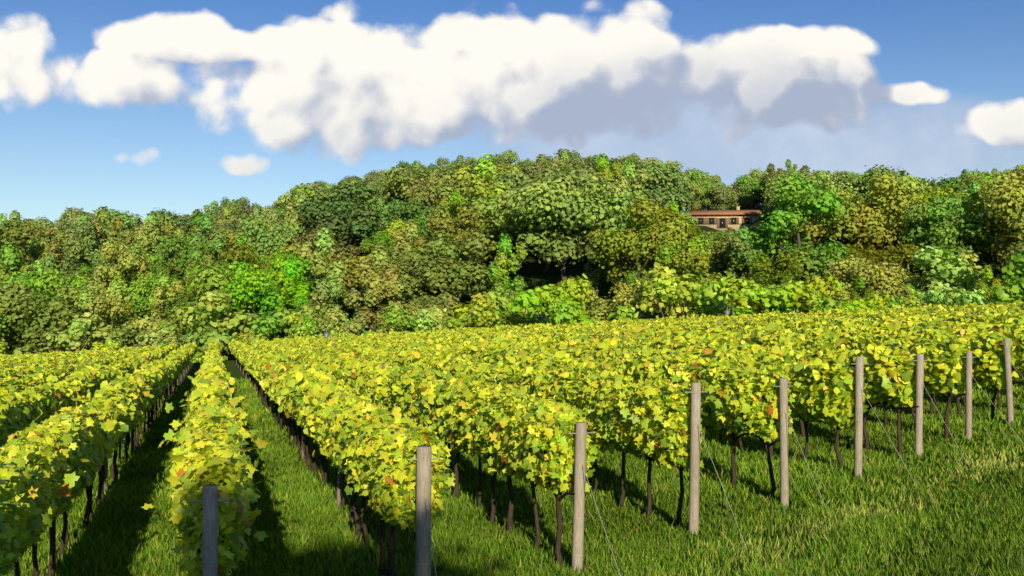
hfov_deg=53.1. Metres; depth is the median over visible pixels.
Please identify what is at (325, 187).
tree
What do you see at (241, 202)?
tree
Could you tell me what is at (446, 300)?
bush
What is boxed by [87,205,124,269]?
tree
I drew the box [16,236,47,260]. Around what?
tree
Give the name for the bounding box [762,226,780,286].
tree
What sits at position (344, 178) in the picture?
tree
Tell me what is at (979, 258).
tree
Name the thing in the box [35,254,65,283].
tree
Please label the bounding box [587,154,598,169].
tree
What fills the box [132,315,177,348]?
bush
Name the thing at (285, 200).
tree
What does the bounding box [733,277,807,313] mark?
bush
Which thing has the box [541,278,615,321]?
bush
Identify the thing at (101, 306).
tree
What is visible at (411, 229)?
tree
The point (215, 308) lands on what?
tree
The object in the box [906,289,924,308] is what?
tree
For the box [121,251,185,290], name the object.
tree
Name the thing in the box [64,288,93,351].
tree
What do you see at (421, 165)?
tree
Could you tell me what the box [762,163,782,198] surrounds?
tree
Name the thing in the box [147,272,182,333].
tree
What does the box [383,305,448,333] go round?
bush
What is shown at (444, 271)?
tree
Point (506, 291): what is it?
bush
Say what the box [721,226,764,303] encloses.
tree
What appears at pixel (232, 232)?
tree
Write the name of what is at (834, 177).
tree
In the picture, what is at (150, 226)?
tree
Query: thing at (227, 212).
tree
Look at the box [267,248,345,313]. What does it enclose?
tree
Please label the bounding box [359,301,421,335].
bush
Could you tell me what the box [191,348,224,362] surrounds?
bush
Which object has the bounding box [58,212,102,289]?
tree
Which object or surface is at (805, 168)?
tree
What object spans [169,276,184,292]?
tree
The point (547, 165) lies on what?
tree
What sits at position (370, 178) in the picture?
tree
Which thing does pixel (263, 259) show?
tree
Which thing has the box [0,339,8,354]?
bush
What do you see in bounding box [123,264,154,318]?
tree
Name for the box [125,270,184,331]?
tree
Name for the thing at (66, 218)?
tree
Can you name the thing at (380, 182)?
tree
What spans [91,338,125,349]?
bush
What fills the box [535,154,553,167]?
tree
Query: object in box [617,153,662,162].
tree
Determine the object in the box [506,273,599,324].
bush
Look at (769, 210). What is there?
tree
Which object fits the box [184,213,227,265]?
tree
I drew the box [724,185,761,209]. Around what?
tree
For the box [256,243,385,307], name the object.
tree
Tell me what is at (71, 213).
tree
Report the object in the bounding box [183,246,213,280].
tree
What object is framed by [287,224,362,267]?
tree
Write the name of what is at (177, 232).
tree
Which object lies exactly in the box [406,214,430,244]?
tree
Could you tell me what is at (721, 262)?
tree
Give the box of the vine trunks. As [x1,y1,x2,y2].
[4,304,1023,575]
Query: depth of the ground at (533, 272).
166.83 m
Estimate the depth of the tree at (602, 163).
177.48 m
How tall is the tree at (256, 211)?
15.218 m
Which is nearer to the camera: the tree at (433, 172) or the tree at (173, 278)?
the tree at (173, 278)
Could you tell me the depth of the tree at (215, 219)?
238.19 m
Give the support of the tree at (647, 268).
on the ground at (533, 272)
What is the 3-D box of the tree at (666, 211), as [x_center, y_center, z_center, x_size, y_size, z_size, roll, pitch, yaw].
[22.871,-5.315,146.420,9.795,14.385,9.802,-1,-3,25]
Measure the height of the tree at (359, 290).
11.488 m
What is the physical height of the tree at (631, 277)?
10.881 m
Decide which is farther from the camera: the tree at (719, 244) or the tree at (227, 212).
the tree at (227, 212)
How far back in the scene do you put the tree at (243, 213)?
245.87 m
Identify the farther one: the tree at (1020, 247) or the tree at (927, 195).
the tree at (927, 195)
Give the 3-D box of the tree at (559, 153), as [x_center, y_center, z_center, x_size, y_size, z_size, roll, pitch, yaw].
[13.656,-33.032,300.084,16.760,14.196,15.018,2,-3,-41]
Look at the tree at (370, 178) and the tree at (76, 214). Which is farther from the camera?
the tree at (370, 178)
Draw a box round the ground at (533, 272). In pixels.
[55,210,1023,575]
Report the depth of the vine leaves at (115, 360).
57.71 m
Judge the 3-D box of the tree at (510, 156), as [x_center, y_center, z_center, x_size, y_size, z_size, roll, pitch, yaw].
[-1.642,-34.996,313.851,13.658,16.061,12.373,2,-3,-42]
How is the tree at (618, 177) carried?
on the ground at (533, 272)
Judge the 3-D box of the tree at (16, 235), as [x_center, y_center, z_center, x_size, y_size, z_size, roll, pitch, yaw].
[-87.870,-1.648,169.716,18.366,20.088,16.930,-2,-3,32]
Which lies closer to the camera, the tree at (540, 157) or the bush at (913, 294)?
the bush at (913, 294)
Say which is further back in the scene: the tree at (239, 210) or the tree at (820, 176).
the tree at (239, 210)
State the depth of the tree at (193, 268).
152.28 m
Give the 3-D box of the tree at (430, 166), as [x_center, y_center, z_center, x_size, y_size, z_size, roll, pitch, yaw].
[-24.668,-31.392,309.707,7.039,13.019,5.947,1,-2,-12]
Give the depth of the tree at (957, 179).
163.77 m
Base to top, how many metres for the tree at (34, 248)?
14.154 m
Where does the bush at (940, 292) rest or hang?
on the ground at (533, 272)
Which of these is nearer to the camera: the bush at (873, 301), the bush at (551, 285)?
the bush at (873, 301)
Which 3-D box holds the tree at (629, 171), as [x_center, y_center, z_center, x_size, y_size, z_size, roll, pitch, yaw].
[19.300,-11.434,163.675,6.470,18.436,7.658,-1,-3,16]
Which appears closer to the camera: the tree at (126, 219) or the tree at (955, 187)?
the tree at (955, 187)
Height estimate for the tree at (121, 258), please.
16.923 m
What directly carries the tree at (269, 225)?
on the ground at (533, 272)
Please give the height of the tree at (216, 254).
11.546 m
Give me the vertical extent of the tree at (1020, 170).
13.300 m
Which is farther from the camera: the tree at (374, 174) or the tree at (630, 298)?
the tree at (374, 174)
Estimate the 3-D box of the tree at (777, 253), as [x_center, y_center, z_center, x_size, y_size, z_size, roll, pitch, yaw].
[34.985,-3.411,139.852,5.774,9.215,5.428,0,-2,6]
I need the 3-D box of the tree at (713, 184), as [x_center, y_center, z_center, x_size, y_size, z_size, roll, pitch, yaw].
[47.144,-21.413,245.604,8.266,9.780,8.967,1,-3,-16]
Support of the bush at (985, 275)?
on the ground at (533, 272)
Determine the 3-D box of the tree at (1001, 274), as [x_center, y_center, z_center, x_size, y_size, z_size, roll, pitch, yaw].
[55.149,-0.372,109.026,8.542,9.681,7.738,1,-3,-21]
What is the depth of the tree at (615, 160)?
221.45 m
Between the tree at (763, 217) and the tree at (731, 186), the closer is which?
the tree at (763, 217)
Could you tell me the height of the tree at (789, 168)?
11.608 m
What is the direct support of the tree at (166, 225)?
on the ground at (533, 272)
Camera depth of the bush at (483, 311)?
93.61 m
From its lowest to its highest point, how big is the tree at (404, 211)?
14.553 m
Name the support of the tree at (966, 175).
on the ground at (533, 272)
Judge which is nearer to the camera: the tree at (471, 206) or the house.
the tree at (471, 206)
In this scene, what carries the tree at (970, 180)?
on the ground at (533, 272)
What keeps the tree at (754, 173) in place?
on the ground at (533, 272)
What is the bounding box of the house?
[686,190,761,231]
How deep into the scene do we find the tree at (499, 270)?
128.64 m
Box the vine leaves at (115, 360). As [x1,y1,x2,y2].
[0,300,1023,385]
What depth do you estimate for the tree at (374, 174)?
305.30 m
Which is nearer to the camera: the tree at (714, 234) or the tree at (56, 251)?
the tree at (714, 234)
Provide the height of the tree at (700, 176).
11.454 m
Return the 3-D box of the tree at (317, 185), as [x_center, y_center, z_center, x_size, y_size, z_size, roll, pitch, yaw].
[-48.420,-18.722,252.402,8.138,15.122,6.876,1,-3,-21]
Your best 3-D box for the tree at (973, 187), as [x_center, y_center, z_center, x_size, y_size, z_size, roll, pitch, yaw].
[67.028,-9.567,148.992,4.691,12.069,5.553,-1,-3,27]
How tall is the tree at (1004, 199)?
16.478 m
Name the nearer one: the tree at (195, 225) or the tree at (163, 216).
the tree at (195, 225)
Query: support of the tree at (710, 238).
on the ground at (533, 272)
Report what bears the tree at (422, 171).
on the ground at (533, 272)
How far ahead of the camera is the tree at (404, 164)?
308.74 m
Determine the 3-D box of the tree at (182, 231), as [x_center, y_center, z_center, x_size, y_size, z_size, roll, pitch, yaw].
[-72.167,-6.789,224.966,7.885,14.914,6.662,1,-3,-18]
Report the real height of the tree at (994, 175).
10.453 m
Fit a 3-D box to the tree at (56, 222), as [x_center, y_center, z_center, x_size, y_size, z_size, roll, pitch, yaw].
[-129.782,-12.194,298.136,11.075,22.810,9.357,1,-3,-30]
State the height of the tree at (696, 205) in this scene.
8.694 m
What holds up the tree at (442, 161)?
on the ground at (533, 272)
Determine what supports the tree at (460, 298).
on the ground at (533, 272)
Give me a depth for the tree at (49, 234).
219.63 m
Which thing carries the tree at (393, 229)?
on the ground at (533, 272)
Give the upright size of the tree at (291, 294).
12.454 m
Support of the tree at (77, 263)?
on the ground at (533, 272)
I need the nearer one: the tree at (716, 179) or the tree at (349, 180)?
the tree at (716, 179)
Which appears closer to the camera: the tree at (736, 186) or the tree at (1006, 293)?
the tree at (1006, 293)
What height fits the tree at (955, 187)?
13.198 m
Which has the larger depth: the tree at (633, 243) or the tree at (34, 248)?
the tree at (34, 248)
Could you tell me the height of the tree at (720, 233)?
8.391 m
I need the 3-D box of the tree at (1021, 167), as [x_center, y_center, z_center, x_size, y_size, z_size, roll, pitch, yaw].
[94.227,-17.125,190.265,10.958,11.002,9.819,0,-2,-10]
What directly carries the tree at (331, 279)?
on the ground at (533, 272)
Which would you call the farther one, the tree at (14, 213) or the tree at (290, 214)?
the tree at (14, 213)
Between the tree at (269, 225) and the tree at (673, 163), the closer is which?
the tree at (269, 225)
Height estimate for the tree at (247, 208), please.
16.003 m
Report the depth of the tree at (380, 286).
126.04 m
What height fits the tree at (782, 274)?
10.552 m
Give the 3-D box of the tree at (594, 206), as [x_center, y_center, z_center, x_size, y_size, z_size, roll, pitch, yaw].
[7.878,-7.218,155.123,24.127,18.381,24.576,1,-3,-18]
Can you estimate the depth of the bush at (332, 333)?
115.23 m
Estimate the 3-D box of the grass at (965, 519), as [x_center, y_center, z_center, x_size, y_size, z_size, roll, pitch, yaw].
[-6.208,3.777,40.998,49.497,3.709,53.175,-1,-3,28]
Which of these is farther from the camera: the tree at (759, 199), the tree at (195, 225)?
the tree at (759, 199)
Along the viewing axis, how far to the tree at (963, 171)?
226.10 m
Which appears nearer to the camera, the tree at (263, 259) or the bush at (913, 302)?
the bush at (913, 302)
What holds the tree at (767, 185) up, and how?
on the ground at (533, 272)
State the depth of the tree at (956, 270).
115.65 m
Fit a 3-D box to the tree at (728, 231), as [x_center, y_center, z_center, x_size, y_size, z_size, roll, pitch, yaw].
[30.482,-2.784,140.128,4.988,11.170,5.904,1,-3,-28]
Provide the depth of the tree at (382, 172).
293.58 m
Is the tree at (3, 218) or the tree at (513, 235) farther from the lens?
the tree at (3, 218)
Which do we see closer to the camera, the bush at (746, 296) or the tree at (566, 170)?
the bush at (746, 296)
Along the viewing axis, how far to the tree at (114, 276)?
134.49 m
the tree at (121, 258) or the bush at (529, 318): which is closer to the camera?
the bush at (529, 318)
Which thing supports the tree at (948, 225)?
on the ground at (533, 272)
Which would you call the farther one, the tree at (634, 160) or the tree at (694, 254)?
the tree at (634, 160)
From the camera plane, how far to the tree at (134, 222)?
226.51 m
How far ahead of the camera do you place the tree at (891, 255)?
124.13 m
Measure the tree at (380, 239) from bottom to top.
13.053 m
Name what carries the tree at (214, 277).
on the ground at (533, 272)
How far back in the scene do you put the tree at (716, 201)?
233.49 m
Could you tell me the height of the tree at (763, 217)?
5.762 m
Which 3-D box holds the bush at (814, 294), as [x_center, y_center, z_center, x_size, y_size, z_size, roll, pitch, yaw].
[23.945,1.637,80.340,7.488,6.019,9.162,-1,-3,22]
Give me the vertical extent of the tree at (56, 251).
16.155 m
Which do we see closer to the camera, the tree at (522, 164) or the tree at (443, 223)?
the tree at (443, 223)
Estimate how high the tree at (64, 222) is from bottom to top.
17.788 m
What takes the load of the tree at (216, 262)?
on the ground at (533, 272)
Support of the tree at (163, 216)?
on the ground at (533, 272)
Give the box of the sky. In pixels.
[0,0,1023,225]
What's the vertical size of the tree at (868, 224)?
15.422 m
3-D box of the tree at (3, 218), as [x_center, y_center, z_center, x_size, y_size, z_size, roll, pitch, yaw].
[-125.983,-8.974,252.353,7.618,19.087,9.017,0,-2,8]
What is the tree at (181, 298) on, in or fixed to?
on the ground at (533, 272)
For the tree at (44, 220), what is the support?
on the ground at (533, 272)
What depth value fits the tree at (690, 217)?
163.56 m
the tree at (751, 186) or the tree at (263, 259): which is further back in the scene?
the tree at (751, 186)
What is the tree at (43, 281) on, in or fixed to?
on the ground at (533, 272)
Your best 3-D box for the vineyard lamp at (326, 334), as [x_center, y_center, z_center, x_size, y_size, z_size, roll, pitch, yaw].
[-10.917,3.939,61.153,0.794,3.227,0.410,2,-3,-36]
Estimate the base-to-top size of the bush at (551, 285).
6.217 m
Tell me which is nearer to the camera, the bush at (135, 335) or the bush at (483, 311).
the bush at (483, 311)
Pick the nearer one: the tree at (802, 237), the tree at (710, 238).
the tree at (802, 237)
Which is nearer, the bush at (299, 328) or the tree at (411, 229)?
the bush at (299, 328)
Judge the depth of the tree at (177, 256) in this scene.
170.72 m
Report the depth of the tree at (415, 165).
245.18 m
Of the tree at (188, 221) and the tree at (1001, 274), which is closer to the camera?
the tree at (1001, 274)
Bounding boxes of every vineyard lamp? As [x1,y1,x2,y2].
[323,327,334,344]
[724,305,732,316]
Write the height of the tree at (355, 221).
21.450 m
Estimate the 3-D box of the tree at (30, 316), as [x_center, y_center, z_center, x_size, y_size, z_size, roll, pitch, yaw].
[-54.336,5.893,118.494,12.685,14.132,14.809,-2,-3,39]
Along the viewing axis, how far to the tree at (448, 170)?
226.12 m
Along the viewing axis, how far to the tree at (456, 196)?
183.50 m
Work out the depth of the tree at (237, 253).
137.32 m
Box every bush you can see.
[0,315,11,333]
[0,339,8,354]
[7,312,117,354]
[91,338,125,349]
[130,330,141,345]
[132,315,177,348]
[156,331,200,361]
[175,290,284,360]
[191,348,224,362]
[235,329,268,345]
[250,301,332,336]
[282,311,315,339]
[318,313,354,336]
[319,308,364,335]
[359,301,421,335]
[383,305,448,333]
[414,305,458,330]
[441,288,528,328]
[445,301,503,327]
[487,287,512,294]
[490,292,553,326]
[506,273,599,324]
[530,312,554,324]
[532,284,557,303]
[608,262,730,319]
[691,297,771,316]
[719,274,803,315]
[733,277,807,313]
[762,272,847,313]
[824,253,914,300]
[836,291,893,310]
[878,291,904,308]
[883,296,923,308]
[884,281,924,304]
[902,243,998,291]
[917,278,994,306]
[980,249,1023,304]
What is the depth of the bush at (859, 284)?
103.30 m
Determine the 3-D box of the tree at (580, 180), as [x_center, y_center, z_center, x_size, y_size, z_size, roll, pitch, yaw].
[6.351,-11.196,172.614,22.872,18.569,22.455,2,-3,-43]
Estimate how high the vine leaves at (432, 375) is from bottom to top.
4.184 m
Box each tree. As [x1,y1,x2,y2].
[0,213,7,226]
[0,215,34,258]
[0,219,44,275]
[0,219,68,248]
[0,241,37,338]
[0,265,73,347]
[0,280,103,353]
[3,219,58,228]
[9,210,29,221]
[15,260,47,292]
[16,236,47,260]
[21,216,71,227]
[25,240,48,252]
[26,239,47,262]
[31,274,90,295]
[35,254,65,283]
[43,228,78,272]
[54,208,71,225]
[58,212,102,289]
[59,213,73,227]
[61,207,94,228]
[64,221,91,274]
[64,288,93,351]
[65,206,101,230]
[65,209,91,228]
[73,279,142,350]
[79,263,93,282]
[84,238,152,315]
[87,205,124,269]
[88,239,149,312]
[90,210,133,244]
[98,271,132,339]
[117,221,178,254]
[119,208,185,234]
[119,222,171,253]
[121,214,141,231]
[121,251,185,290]
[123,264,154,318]
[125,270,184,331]
[132,213,167,255]
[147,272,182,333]
[151,233,216,285]
[161,261,260,360]
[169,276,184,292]
[169,290,194,346]
[171,230,185,271]
[177,215,244,252]
[178,224,188,244]
[182,235,271,334]
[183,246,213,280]
[184,212,216,246]
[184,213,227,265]
[184,261,202,347]
[203,200,218,218]
[207,246,233,264]
[209,210,239,223]
[209,225,248,247]
[212,255,227,267]
[214,196,249,218]
[216,202,254,216]
[216,206,236,225]
[217,204,242,218]
[221,234,255,266]
[221,252,310,337]
[233,196,262,214]
[236,212,304,258]
[240,210,247,218]
[243,213,276,244]
[248,207,261,217]
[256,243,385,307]
[258,255,268,264]
[260,207,279,223]
[265,260,311,340]
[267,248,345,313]
[271,205,291,228]
[272,191,296,216]
[275,191,312,242]
[284,184,331,234]
[286,182,375,240]
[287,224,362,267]
[289,228,347,326]
[293,181,385,290]
[308,180,341,185]
[312,182,321,192]
[334,203,394,258]
[337,175,360,182]
[340,177,364,184]
[341,245,404,334]
[353,288,411,331]
[357,252,374,302]
[359,229,399,259]
[363,174,383,183]
[366,169,380,179]
[368,180,385,202]
[373,218,411,272]
[374,167,469,212]
[374,177,388,203]
[375,195,388,230]
[378,169,391,175]
[382,219,425,298]
[385,197,441,224]
[385,229,497,303]
[396,160,411,169]
[401,163,442,174]
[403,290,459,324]
[405,286,465,302]
[406,166,432,181]
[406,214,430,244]
[409,160,428,183]
[410,221,491,264]
[414,202,484,291]
[427,163,433,169]
[429,162,474,178]
[433,160,477,194]
[435,157,454,165]
[439,196,486,218]
[440,189,465,224]
[453,154,510,286]
[457,155,463,162]
[463,156,476,163]
[464,163,529,214]
[464,164,521,227]
[464,188,500,247]
[481,175,649,281]
[487,166,617,271]
[488,148,519,164]
[488,233,528,313]
[491,157,507,165]
[507,225,531,262]
[517,159,531,177]
[525,161,566,179]
[527,159,555,181]
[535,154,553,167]
[536,148,582,164]
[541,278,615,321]
[553,151,571,169]
[555,163,590,174]
[563,153,584,162]
[567,155,582,168]
[580,236,613,299]
[584,192,696,286]
[585,155,593,165]
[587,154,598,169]
[591,153,622,227]
[607,157,637,181]
[608,280,669,319]
[610,169,649,182]
[613,162,637,184]
[613,270,643,315]
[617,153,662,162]
[617,160,648,224]
[617,162,696,211]
[617,256,651,277]
[625,156,644,169]
[639,160,682,169]
[640,203,708,267]
[653,233,726,298]
[658,206,698,227]
[665,201,685,223]
[680,171,708,181]
[680,254,721,278]
[684,167,709,211]
[686,180,713,209]
[688,183,702,209]
[694,179,726,209]
[701,184,740,209]
[702,231,776,302]
[702,234,716,248]
[705,231,717,237]
[706,174,720,209]
[708,235,758,250]
[711,231,735,245]
[715,227,752,276]
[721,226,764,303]
[724,183,737,191]
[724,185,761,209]
[726,193,755,209]
[734,170,777,205]
[734,175,776,211]
[739,175,763,209]
[748,167,768,202]
[749,250,801,312]
[750,172,856,281]
[757,242,786,284]
[758,211,770,223]
[759,173,826,219]
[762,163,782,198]
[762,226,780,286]
[765,169,864,240]
[767,206,781,229]
[772,169,791,192]
[772,173,825,250]
[784,159,797,173]
[785,188,870,271]
[790,231,814,281]
[794,173,928,287]
[799,165,818,176]
[812,170,855,184]
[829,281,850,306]
[836,164,911,247]
[836,171,861,183]
[841,242,929,284]
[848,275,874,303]
[855,173,875,247]
[887,184,977,272]
[894,189,1002,287]
[897,178,925,244]
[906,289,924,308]
[922,174,969,194]
[927,176,963,188]
[960,169,968,177]
[960,180,982,194]
[962,169,987,180]
[963,175,980,188]
[964,173,1011,268]
[969,173,984,179]
[971,215,984,276]
[974,169,1023,270]
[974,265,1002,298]
[977,170,1010,177]
[981,168,1023,250]
[990,241,1023,296]
[993,164,1023,177]
[1003,243,1023,276]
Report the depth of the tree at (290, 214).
189.92 m
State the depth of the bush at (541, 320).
95.69 m
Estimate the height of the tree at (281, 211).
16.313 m
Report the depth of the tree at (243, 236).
157.30 m
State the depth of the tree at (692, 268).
139.30 m
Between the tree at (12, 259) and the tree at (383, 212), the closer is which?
the tree at (12, 259)
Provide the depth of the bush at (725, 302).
92.53 m
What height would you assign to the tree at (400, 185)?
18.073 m
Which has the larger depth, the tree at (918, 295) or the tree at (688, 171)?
the tree at (688, 171)
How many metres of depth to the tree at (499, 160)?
276.24 m
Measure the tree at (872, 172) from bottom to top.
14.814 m
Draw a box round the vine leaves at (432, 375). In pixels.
[0,306,1023,472]
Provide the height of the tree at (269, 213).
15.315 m
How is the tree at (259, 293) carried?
on the ground at (533, 272)
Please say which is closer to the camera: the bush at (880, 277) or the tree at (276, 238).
the bush at (880, 277)
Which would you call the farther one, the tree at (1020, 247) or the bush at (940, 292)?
the tree at (1020, 247)
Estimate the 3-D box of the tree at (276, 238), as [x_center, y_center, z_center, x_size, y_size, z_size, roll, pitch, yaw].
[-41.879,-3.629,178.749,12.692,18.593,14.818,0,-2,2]
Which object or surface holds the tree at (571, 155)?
on the ground at (533, 272)
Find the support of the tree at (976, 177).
on the ground at (533, 272)
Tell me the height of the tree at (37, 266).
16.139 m
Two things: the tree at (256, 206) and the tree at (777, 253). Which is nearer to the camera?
the tree at (777, 253)
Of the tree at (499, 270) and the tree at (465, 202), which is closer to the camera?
the tree at (499, 270)
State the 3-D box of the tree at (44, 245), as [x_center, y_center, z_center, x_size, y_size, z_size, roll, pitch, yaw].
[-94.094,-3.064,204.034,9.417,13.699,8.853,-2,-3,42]
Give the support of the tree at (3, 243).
on the ground at (533, 272)
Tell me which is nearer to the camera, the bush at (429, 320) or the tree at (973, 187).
the bush at (429, 320)
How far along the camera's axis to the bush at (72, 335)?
107.99 m
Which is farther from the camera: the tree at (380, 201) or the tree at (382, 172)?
the tree at (382, 172)
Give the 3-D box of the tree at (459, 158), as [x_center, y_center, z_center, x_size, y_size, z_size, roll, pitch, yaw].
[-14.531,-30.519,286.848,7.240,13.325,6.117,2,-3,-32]
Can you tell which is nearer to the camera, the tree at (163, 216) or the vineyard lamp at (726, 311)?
the vineyard lamp at (726, 311)
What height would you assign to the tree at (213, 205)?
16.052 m
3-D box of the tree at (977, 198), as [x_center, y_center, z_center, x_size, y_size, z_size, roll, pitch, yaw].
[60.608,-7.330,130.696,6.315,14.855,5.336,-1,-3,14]
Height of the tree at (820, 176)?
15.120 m
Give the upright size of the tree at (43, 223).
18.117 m
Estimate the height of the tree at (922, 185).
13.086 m
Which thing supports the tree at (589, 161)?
on the ground at (533, 272)
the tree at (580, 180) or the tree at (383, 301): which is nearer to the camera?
the tree at (383, 301)
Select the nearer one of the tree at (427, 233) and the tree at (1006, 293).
the tree at (1006, 293)
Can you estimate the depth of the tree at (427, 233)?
159.89 m
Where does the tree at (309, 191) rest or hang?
on the ground at (533, 272)
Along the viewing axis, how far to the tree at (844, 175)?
185.20 m
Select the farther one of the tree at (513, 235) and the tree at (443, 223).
the tree at (513, 235)
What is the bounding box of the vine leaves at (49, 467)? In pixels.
[0,346,799,575]
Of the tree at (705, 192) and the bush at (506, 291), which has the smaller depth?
the bush at (506, 291)
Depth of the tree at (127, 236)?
203.78 m
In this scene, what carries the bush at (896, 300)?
on the ground at (533, 272)
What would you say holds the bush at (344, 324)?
on the ground at (533, 272)
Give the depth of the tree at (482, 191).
168.25 m
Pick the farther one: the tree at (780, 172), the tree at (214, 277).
the tree at (780, 172)
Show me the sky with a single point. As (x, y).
(139, 107)
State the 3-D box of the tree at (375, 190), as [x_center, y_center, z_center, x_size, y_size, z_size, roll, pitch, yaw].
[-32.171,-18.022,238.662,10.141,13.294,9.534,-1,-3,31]
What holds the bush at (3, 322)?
on the ground at (533, 272)
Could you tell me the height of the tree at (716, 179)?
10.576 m
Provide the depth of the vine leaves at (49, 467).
12.39 m
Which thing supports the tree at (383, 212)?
on the ground at (533, 272)
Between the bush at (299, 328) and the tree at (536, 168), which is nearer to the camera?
the bush at (299, 328)
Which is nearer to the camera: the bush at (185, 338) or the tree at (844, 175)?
the bush at (185, 338)
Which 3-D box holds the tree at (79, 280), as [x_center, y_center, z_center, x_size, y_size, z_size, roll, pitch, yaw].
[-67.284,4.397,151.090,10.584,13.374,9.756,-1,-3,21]
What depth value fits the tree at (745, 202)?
241.20 m
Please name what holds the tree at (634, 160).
on the ground at (533, 272)
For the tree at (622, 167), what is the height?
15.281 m
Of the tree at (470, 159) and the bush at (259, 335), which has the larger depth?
the tree at (470, 159)
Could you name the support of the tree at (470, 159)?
on the ground at (533, 272)
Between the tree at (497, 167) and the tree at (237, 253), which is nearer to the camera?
the tree at (237, 253)
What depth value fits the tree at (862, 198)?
149.08 m
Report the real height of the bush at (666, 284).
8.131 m
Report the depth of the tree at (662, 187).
175.51 m
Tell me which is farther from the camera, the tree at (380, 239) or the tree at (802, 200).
the tree at (380, 239)
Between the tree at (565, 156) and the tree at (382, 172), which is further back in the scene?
the tree at (382, 172)
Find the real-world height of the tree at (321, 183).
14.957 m
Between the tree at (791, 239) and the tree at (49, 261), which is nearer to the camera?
the tree at (791, 239)
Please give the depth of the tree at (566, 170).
206.30 m
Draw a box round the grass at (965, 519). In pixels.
[1,376,1023,575]
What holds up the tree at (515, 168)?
on the ground at (533, 272)
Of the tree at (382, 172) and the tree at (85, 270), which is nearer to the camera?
the tree at (85, 270)
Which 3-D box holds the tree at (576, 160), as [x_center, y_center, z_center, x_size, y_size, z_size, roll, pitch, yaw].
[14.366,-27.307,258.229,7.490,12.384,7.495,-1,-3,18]
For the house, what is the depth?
219.41 m
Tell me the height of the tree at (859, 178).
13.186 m
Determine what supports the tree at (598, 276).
on the ground at (533, 272)
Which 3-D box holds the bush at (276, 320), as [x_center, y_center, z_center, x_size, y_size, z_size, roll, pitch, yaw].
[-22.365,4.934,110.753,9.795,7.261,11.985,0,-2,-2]

